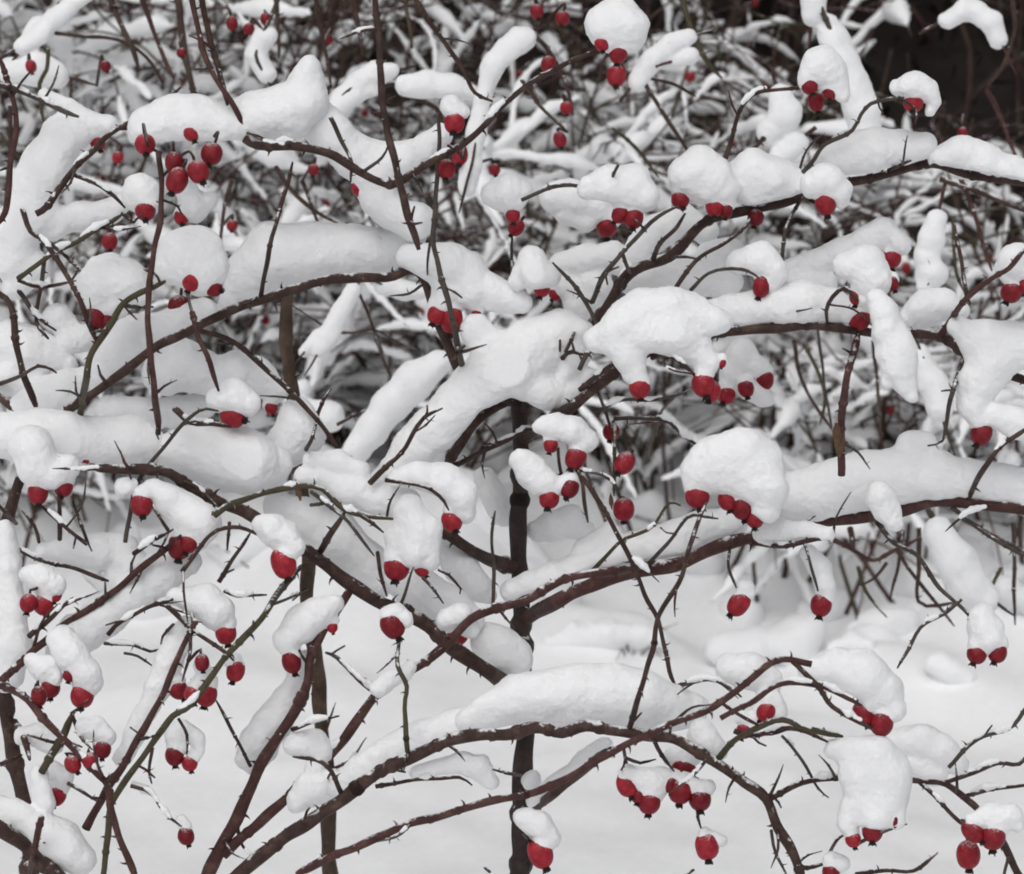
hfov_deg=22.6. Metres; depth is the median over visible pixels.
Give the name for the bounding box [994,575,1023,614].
snow mound
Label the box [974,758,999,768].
snow dab
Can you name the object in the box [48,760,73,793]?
snow clump
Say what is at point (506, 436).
snow dab
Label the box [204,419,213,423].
snow dab
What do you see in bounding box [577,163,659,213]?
snow clump
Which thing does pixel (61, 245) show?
snow dab
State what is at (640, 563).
snow dab
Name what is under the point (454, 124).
rose bush
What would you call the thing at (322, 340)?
snow mound
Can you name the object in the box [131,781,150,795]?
snow mound
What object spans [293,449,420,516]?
snow mound
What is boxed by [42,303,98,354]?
snow mound
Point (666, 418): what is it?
snow dab
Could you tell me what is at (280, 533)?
snow clump
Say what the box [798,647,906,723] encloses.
snow mound
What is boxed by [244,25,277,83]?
snow mound
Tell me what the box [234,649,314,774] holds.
snow mound
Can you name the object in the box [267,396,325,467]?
snow mound
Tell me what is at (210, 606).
snow clump
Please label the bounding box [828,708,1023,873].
rose bush
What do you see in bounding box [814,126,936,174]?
snow mound
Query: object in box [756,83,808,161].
snow mound
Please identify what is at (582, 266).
snow mound
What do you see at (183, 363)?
snow mound
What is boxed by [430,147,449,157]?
snow dab
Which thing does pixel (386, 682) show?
snow mound
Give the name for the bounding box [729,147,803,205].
snow mound
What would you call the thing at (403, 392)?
snow mound
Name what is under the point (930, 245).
snow mound
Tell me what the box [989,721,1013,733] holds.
snow dab
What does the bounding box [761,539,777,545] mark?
snow dab
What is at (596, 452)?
rose bush
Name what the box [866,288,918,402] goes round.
snow mound
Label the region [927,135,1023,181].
snow mound
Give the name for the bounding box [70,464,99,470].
snow dab
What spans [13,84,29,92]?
snow dab
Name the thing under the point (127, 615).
snow dab
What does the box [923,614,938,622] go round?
snow dab
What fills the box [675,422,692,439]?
snow dab
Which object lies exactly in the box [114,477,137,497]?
snow clump
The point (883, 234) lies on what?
snow mound
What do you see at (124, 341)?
snow mound
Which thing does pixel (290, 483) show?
snow dab
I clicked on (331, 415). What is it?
snow mound
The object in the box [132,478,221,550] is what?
snow clump
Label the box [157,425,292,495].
snow mound
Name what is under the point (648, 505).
snow cover
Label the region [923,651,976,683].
snow lump
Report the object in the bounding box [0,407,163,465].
snow mound
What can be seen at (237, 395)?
snow clump
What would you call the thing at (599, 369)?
snow dab
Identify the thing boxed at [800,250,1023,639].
snow cover
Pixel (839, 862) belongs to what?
snow clump
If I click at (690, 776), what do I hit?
snow dab
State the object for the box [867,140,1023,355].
snow cover
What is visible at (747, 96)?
snow dab
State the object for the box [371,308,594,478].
snow mound
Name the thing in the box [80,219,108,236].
snow dab
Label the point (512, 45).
snow mound
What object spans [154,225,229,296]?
snow clump
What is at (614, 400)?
snow dab
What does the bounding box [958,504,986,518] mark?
snow dab
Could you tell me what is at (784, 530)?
snow mound
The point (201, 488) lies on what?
snow dab
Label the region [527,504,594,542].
snow mound
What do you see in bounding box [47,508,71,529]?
snow dab
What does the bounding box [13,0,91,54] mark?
snow mound
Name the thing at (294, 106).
snow mound
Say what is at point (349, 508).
snow dab
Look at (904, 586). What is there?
snow cover
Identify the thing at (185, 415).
snow dab
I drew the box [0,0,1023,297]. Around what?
hedge
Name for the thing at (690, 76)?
rose bush
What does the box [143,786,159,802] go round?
snow dab
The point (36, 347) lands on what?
snow mound
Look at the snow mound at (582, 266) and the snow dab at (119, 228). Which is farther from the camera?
the snow mound at (582, 266)
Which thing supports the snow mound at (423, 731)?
on the rose bush at (229, 843)
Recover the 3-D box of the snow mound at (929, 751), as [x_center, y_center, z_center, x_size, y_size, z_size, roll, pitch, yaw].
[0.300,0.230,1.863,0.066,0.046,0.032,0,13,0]
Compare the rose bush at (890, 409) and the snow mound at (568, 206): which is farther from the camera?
the rose bush at (890, 409)
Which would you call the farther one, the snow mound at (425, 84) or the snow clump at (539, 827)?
the snow mound at (425, 84)
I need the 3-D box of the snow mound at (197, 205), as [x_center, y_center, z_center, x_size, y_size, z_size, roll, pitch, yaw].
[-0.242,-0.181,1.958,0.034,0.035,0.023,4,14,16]
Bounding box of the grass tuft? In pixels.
[616,622,678,660]
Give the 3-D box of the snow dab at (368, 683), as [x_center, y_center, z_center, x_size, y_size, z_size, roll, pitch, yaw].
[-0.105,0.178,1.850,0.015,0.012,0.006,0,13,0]
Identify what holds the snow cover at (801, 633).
on the snowy ground
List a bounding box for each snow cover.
[0,0,487,321]
[0,0,527,549]
[0,0,748,466]
[0,0,913,496]
[0,168,230,620]
[124,58,1023,568]
[193,0,910,496]
[216,0,826,338]
[376,113,1023,603]
[388,20,909,500]
[658,202,1023,522]
[661,244,1023,665]
[695,200,911,339]
[776,212,1023,598]
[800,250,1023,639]
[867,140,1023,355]
[970,303,1023,461]
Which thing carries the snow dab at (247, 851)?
attached to the rose bush at (229, 843)
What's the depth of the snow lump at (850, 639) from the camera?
4.29 m
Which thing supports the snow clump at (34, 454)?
on the rose bush at (178, 549)
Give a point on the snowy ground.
(602, 824)
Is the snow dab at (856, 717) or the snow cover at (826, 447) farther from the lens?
the snow cover at (826, 447)
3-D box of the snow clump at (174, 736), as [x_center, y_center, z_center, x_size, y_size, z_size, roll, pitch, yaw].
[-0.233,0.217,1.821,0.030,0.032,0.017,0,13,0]
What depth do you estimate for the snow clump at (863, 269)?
1.85 m
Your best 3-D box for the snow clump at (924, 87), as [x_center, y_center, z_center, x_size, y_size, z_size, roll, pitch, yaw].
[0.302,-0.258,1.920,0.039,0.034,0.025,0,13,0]
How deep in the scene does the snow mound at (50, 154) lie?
1.97 m
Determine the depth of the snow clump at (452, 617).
1.85 m
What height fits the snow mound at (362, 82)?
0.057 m
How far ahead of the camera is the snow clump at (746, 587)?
1.88 m
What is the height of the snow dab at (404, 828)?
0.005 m
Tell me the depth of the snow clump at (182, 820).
1.82 m
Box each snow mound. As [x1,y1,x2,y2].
[0,15,69,88]
[0,88,128,299]
[0,319,77,396]
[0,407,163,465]
[0,519,32,692]
[0,765,96,873]
[6,366,89,411]
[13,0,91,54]
[14,722,63,753]
[35,531,145,592]
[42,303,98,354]
[45,550,201,655]
[89,297,218,389]
[94,394,214,428]
[112,615,193,765]
[127,55,328,142]
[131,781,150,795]
[141,338,287,408]
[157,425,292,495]
[173,180,218,222]
[219,221,426,308]
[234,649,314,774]
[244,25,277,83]
[263,492,388,597]
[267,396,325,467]
[279,379,344,432]
[283,728,339,812]
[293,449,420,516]
[298,283,360,357]
[304,102,452,241]
[326,705,466,797]
[329,60,398,114]
[342,350,451,460]
[369,660,416,697]
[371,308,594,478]
[372,278,425,300]
[387,569,484,638]
[395,69,476,98]
[396,242,532,313]
[409,751,499,789]
[440,539,496,603]
[455,663,708,731]
[458,26,536,196]
[470,622,532,674]
[473,467,510,526]
[500,508,747,600]
[521,737,612,807]
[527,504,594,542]
[539,178,620,232]
[549,240,632,319]
[583,286,732,383]
[618,237,743,297]
[625,204,718,263]
[628,29,699,91]
[687,717,727,759]
[708,280,869,325]
[715,652,787,732]
[718,338,774,407]
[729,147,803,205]
[752,520,834,542]
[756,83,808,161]
[776,430,1023,521]
[784,216,910,287]
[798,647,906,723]
[800,0,881,129]
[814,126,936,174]
[864,480,902,531]
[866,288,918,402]
[886,723,968,786]
[900,287,969,329]
[913,209,948,290]
[917,343,954,422]
[922,516,1000,610]
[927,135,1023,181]
[938,0,1007,49]
[947,315,1023,440]
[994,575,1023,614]
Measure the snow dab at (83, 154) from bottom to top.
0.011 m
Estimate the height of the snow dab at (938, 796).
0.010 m
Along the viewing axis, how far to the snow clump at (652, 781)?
1.79 m
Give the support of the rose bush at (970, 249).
on the snowy ground
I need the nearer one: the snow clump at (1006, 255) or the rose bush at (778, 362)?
the snow clump at (1006, 255)
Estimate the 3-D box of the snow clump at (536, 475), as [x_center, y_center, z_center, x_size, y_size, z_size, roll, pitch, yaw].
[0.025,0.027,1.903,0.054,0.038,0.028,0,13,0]
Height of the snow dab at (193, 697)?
0.014 m
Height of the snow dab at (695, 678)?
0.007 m
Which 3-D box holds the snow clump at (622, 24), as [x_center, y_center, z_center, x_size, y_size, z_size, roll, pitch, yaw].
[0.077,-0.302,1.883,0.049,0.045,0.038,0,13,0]
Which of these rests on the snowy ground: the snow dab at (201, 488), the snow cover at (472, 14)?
the snow cover at (472, 14)
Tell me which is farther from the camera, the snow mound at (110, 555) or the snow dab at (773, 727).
the snow mound at (110, 555)
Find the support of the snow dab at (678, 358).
on the rose bush at (448, 330)
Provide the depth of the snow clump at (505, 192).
1.92 m
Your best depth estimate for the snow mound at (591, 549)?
1.93 m
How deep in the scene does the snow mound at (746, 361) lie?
1.99 m
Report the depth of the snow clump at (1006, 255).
1.83 m
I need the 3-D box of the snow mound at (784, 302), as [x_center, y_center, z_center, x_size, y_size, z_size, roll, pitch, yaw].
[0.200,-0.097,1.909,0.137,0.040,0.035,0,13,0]
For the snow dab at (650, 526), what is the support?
attached to the rose bush at (448, 330)
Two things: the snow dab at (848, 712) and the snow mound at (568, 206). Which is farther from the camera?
the snow mound at (568, 206)
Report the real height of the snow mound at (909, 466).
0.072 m
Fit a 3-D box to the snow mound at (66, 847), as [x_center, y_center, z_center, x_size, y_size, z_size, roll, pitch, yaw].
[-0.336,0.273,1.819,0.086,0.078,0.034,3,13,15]
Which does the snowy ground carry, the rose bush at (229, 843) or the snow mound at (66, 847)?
the rose bush at (229, 843)
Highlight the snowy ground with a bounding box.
[0,280,1023,873]
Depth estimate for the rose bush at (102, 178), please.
4.55 m
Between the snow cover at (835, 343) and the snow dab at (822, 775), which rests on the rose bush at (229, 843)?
the snow dab at (822, 775)
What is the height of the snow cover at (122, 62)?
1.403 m
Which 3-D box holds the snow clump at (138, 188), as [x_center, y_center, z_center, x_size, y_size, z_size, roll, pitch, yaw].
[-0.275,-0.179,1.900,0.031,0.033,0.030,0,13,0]
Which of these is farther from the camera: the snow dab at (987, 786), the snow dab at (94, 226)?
the snow dab at (94, 226)
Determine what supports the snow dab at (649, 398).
attached to the rose bush at (448, 330)
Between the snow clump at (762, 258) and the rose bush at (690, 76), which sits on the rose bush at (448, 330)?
the snow clump at (762, 258)
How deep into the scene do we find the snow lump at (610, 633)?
4.30 m
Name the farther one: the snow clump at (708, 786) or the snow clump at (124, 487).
the snow clump at (124, 487)
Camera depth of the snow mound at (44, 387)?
1.97 m
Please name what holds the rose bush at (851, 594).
on the snowy ground
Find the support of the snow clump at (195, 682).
on the rose bush at (178, 549)
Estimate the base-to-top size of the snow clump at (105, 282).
0.051 m
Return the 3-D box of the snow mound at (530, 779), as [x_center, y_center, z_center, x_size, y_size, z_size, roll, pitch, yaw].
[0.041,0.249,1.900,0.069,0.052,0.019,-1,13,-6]
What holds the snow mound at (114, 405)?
on the rose bush at (454, 124)
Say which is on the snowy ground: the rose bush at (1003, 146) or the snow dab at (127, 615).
the rose bush at (1003, 146)
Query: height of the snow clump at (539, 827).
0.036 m
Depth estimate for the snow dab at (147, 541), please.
1.83 m
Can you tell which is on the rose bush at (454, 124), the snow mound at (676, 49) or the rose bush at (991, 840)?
the snow mound at (676, 49)
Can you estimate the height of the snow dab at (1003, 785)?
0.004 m
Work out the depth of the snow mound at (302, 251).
1.94 m
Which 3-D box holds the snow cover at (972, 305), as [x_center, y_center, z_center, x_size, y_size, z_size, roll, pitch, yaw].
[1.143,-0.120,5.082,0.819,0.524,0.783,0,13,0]
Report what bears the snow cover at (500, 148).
on the snowy ground
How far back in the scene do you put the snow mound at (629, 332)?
1.85 m
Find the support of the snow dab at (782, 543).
attached to the rose bush at (448, 330)
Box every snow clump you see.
[7,424,79,489]
[18,563,66,601]
[24,653,62,685]
[46,624,103,695]
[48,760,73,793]
[71,252,153,318]
[75,715,116,745]
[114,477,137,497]
[121,173,158,213]
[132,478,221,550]
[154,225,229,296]
[164,719,205,761]
[165,582,236,631]
[175,814,192,828]
[187,660,217,689]
[206,378,260,417]
[222,648,244,667]
[251,514,305,559]
[272,594,343,657]
[379,602,412,627]
[383,494,442,572]
[387,460,477,523]
[436,603,479,637]
[440,94,469,118]
[480,173,533,212]
[508,245,560,291]
[509,449,580,496]
[513,807,560,849]
[532,412,598,453]
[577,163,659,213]
[584,0,649,53]
[618,763,680,800]
[663,745,701,765]
[668,145,740,209]
[676,771,715,794]
[680,427,789,523]
[698,827,727,846]
[725,241,788,292]
[732,579,755,599]
[797,45,849,102]
[799,544,835,604]
[800,163,852,209]
[822,851,849,872]
[824,735,912,837]
[833,244,898,310]
[889,71,940,116]
[965,801,1023,835]
[966,602,1008,656]
[994,242,1023,284]
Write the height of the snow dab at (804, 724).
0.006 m
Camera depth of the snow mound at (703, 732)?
1.79 m
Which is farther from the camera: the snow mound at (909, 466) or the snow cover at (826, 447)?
the snow cover at (826, 447)
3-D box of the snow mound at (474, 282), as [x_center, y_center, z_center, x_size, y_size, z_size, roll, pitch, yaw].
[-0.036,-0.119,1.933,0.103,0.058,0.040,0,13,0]
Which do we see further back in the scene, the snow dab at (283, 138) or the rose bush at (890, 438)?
the rose bush at (890, 438)
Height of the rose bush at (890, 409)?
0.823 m
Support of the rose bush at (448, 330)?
on the snowy ground
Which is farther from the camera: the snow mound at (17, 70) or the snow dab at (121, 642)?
the snow mound at (17, 70)
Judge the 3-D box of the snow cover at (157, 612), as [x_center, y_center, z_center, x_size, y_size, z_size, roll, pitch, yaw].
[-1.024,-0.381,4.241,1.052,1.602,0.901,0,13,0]
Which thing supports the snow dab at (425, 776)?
attached to the rose bush at (229, 843)
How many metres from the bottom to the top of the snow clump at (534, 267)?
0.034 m
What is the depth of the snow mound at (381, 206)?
1.92 m
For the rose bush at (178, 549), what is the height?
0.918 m
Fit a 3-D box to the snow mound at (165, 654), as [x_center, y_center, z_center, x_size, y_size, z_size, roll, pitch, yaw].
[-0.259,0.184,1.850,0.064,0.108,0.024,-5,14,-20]
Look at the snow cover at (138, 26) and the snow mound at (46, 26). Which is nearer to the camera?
the snow mound at (46, 26)
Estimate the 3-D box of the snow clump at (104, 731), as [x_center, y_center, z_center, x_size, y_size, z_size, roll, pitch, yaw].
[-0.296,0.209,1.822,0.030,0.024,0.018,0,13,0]
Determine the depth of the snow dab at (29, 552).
1.89 m
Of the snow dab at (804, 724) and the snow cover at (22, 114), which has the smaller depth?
the snow dab at (804, 724)
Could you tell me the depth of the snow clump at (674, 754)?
1.81 m
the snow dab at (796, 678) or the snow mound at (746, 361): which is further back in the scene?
the snow mound at (746, 361)
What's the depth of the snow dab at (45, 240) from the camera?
1.80 m
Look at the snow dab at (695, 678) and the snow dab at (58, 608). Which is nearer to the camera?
the snow dab at (695, 678)
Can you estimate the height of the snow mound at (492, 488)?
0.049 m
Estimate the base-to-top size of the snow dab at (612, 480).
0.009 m
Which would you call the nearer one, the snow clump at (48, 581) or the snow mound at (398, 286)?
the snow clump at (48, 581)
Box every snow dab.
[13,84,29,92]
[21,547,47,559]
[23,278,47,287]
[30,304,46,320]
[39,234,51,246]
[41,96,61,106]
[46,241,70,255]
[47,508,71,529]
[55,603,62,611]
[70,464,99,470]
[73,151,88,164]
[79,750,97,770]
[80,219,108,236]
[96,181,110,190]
[109,639,134,645]
[113,225,129,230]
[120,605,144,620]
[138,534,157,548]
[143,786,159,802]
[158,803,171,817]
[177,690,199,708]
[182,413,212,423]
[192,481,205,492]
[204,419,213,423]
[229,589,253,597]
[244,848,251,854]
[262,138,284,144]
[275,136,293,141]
[283,480,298,486]
[303,714,327,723]
[320,495,332,505]
[331,737,339,748]
[340,658,365,682]
[343,504,357,511]
[351,25,373,32]
[362,676,372,688]
[400,825,407,832]
[419,772,435,779]
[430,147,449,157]
[483,99,504,120]
[488,433,513,445]
[515,425,531,432]
[582,467,592,471]
[594,362,609,374]
[600,472,615,483]
[605,396,625,405]
[632,556,649,572]
[644,395,661,400]
[647,521,655,529]
[657,415,671,421]
[671,354,685,363]
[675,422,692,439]
[678,764,701,784]
[687,673,711,682]
[701,674,724,682]
[740,86,766,104]
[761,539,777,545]
[764,724,782,731]
[777,541,788,545]
[780,675,811,682]
[794,720,811,728]
[814,770,836,779]
[817,680,843,693]
[842,708,854,717]
[853,714,861,720]
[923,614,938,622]
[932,790,944,802]
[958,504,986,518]
[971,782,999,791]
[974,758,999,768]
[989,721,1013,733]
[994,440,1005,449]
[999,784,1013,787]
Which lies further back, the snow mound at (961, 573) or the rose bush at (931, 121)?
the rose bush at (931, 121)
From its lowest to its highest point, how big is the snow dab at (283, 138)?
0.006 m
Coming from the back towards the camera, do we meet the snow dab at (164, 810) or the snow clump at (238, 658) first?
the snow clump at (238, 658)
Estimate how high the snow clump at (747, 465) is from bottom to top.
0.068 m
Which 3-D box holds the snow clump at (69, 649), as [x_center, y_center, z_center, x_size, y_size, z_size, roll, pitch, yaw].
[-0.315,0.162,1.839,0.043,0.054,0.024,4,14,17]
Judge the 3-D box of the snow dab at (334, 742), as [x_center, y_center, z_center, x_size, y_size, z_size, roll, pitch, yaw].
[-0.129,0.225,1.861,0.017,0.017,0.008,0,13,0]
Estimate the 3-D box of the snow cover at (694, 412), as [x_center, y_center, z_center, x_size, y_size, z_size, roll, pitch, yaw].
[0.382,-0.360,5.257,1.302,0.961,1.169,0,13,0]
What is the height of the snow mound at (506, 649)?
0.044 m
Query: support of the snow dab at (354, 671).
attached to the rose bush at (229, 843)
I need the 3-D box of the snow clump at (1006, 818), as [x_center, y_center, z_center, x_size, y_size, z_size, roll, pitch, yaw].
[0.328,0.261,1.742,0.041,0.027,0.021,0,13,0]
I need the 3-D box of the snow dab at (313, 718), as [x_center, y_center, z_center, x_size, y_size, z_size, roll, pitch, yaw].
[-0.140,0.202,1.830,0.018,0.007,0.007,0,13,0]
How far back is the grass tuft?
4.30 m
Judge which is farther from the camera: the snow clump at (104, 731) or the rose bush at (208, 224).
the rose bush at (208, 224)
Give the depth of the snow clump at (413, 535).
1.85 m
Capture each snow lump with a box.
[541,617,667,649]
[825,629,875,650]
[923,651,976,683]
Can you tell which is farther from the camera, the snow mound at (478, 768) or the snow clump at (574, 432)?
the snow clump at (574, 432)
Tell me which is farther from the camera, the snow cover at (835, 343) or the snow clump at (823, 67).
the snow cover at (835, 343)
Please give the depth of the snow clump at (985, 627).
1.85 m
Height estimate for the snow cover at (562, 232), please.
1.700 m
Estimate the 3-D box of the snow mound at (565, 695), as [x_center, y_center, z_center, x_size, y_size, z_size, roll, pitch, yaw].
[0.050,0.186,1.831,0.182,0.052,0.049,0,13,0]
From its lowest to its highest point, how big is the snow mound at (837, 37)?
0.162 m
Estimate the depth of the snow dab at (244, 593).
1.83 m
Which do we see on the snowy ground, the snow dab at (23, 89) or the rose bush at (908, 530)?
the rose bush at (908, 530)
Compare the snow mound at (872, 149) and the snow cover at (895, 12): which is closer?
the snow mound at (872, 149)
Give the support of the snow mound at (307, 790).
on the rose bush at (229, 843)
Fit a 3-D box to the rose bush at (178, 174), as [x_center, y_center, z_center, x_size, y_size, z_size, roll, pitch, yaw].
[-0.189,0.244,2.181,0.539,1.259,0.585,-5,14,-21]
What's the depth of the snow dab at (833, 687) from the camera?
1.69 m
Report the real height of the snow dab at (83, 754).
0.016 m
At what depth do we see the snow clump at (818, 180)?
1.89 m
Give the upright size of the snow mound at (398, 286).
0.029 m
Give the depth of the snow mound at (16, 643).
1.89 m
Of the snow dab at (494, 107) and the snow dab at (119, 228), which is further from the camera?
the snow dab at (494, 107)
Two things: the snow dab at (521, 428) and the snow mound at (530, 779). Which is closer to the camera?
the snow mound at (530, 779)
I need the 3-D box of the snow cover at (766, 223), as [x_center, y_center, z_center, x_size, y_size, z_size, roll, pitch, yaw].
[0.495,-0.505,6.683,0.716,0.586,0.970,-5,14,-19]
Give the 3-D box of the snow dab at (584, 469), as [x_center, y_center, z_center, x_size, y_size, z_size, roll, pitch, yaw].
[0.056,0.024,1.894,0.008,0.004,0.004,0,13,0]
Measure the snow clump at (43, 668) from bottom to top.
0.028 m
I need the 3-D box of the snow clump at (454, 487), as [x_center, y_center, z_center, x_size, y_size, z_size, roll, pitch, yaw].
[-0.059,0.040,1.881,0.067,0.047,0.030,0,13,0]
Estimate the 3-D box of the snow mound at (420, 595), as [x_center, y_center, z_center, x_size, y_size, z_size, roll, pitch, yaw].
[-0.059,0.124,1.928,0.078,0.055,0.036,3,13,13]
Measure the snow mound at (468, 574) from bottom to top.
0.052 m
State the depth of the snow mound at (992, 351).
1.86 m
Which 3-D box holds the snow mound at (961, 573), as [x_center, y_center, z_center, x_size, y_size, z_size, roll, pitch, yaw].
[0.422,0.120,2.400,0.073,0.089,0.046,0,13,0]
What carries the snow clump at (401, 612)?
on the rose bush at (229, 843)
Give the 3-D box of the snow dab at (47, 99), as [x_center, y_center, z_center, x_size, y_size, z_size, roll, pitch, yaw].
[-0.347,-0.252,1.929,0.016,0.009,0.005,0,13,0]
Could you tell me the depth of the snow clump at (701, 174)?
1.92 m
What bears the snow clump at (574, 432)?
on the rose bush at (448, 330)
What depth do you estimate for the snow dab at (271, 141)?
1.86 m
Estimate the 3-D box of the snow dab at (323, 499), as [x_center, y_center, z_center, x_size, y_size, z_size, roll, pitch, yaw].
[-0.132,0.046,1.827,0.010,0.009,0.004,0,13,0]
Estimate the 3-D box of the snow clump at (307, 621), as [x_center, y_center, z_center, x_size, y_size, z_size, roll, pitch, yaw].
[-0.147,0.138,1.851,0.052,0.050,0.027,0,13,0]
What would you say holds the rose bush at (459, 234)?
on the snowy ground
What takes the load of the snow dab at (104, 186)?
attached to the rose bush at (178, 174)
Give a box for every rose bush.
[0,0,437,567]
[0,0,547,540]
[0,0,579,479]
[0,0,627,439]
[0,0,812,457]
[0,0,1023,668]
[0,474,308,873]
[3,0,516,327]
[52,80,1023,873]
[109,0,1023,493]
[180,0,912,479]
[201,295,892,873]
[229,0,843,346]
[330,0,1023,530]
[388,0,1020,500]
[557,42,1008,280]
[658,146,1023,457]
[665,253,1023,616]
[712,124,1023,620]
[767,214,1023,574]
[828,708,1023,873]
[886,54,1023,288]
[895,199,1008,304]
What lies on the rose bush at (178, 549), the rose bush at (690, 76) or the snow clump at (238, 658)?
the snow clump at (238, 658)
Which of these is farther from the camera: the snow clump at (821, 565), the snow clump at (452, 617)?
the snow clump at (821, 565)
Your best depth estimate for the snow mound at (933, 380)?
2.44 m
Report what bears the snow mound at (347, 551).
on the rose bush at (448, 330)
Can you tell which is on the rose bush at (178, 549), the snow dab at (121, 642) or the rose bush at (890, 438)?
the snow dab at (121, 642)
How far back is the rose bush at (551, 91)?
6.32 m
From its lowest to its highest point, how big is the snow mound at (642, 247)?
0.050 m
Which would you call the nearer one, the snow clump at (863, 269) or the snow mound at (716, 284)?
the snow clump at (863, 269)
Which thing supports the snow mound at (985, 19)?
on the rose bush at (454, 124)
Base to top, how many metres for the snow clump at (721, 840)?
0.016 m
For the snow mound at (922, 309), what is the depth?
1.92 m
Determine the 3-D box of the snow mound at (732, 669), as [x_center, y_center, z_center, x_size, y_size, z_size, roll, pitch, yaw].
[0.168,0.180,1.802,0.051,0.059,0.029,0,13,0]
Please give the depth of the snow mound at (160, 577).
1.87 m
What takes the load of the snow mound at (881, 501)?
on the rose bush at (448, 330)
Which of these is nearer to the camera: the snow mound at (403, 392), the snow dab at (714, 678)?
the snow dab at (714, 678)
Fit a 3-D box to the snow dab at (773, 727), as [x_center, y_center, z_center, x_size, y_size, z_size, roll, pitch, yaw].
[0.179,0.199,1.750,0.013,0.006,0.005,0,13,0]
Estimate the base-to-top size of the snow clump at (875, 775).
0.072 m
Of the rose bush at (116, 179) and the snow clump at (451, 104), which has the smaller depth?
the snow clump at (451, 104)
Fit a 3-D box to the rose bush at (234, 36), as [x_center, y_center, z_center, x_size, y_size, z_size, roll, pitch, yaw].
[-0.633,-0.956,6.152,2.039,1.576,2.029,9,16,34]
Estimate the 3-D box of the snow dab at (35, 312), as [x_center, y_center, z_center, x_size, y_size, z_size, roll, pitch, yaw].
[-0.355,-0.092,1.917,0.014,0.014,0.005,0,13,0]

